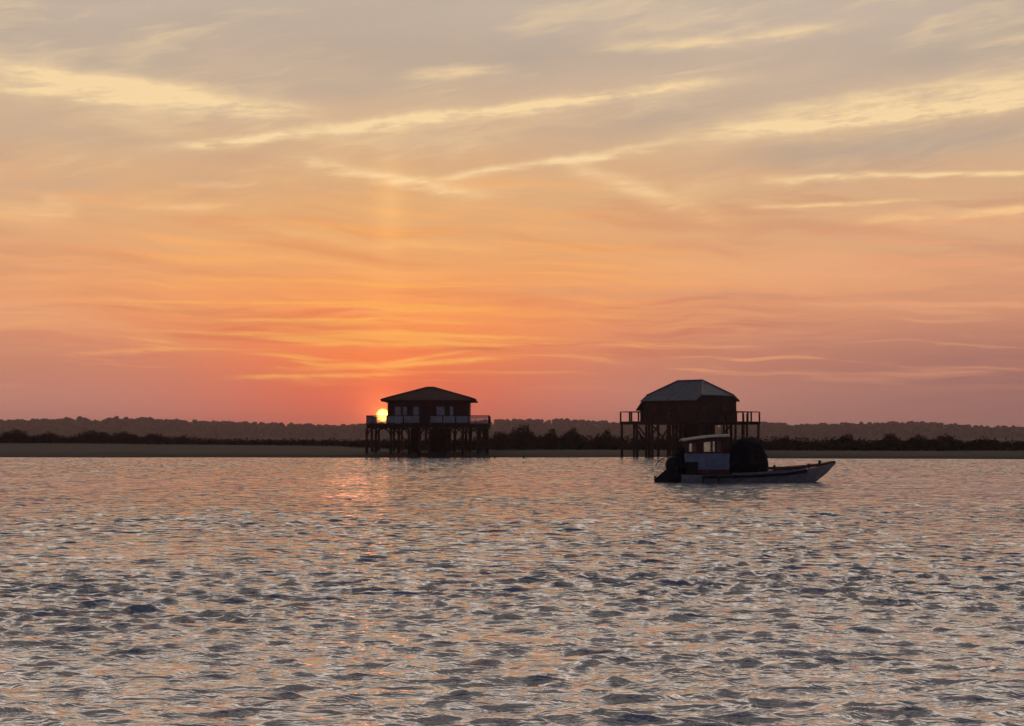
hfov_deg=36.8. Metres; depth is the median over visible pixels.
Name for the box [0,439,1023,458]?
ground
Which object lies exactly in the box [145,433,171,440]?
bush
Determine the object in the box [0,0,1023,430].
sky
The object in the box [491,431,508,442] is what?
bush
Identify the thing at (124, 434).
bush
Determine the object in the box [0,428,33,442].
bush
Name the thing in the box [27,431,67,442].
bush
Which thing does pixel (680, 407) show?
window
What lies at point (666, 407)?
door
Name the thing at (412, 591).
water
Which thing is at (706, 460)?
work boat
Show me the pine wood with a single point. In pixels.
(176, 426)
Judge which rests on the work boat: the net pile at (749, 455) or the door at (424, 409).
the net pile at (749, 455)
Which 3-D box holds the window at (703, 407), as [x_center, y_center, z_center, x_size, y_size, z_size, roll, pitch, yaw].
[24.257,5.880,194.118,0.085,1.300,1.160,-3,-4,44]
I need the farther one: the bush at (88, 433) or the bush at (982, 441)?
the bush at (88, 433)
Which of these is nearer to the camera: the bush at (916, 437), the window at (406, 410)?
the window at (406, 410)
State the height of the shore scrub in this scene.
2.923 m
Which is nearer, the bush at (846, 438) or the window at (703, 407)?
the window at (703, 407)
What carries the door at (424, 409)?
in the stilt cabin at (442, 413)
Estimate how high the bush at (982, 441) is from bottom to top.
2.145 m
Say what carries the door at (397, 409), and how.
in the stilt cabin at (442, 413)
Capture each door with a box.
[395,407,400,423]
[421,406,428,423]
[664,405,670,420]
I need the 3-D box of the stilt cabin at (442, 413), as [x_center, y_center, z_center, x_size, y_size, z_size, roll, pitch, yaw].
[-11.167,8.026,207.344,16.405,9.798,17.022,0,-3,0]
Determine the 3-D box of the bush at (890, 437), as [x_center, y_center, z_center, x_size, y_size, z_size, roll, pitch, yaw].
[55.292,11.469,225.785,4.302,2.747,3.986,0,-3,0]
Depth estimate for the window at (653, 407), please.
197.38 m
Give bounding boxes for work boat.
[654,426,835,482]
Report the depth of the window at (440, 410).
204.04 m
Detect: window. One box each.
[403,407,418,417]
[437,407,452,421]
[651,405,657,414]
[678,405,684,414]
[701,404,706,414]
[721,405,726,414]
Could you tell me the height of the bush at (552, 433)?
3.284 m
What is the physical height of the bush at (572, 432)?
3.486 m
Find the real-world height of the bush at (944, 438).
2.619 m
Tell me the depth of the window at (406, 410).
204.04 m
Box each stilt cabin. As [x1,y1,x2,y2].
[365,387,490,456]
[620,379,760,457]
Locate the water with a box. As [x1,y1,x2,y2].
[0,457,1023,725]
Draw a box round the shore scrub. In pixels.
[2,434,1023,450]
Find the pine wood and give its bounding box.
[0,416,1023,436]
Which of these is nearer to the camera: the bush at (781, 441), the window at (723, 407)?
the window at (723, 407)
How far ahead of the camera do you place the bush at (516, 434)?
244.86 m
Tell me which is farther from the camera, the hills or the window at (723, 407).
the hills
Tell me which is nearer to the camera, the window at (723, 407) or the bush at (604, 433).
the window at (723, 407)
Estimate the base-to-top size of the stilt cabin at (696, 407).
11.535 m
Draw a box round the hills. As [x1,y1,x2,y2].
[0,422,1023,438]
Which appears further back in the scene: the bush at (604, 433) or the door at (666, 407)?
the bush at (604, 433)
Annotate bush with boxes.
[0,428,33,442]
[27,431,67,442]
[69,430,110,442]
[111,431,144,442]
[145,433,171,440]
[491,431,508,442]
[506,423,538,441]
[541,429,560,441]
[559,427,582,446]
[595,429,614,442]
[773,435,796,449]
[832,432,857,444]
[878,432,902,444]
[909,434,925,444]
[927,433,961,442]
[971,436,1002,448]
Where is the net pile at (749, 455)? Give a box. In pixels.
[729,436,768,472]
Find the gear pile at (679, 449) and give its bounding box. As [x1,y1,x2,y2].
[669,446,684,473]
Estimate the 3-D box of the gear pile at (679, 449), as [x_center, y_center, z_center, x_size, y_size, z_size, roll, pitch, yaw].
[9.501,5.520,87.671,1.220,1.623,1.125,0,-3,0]

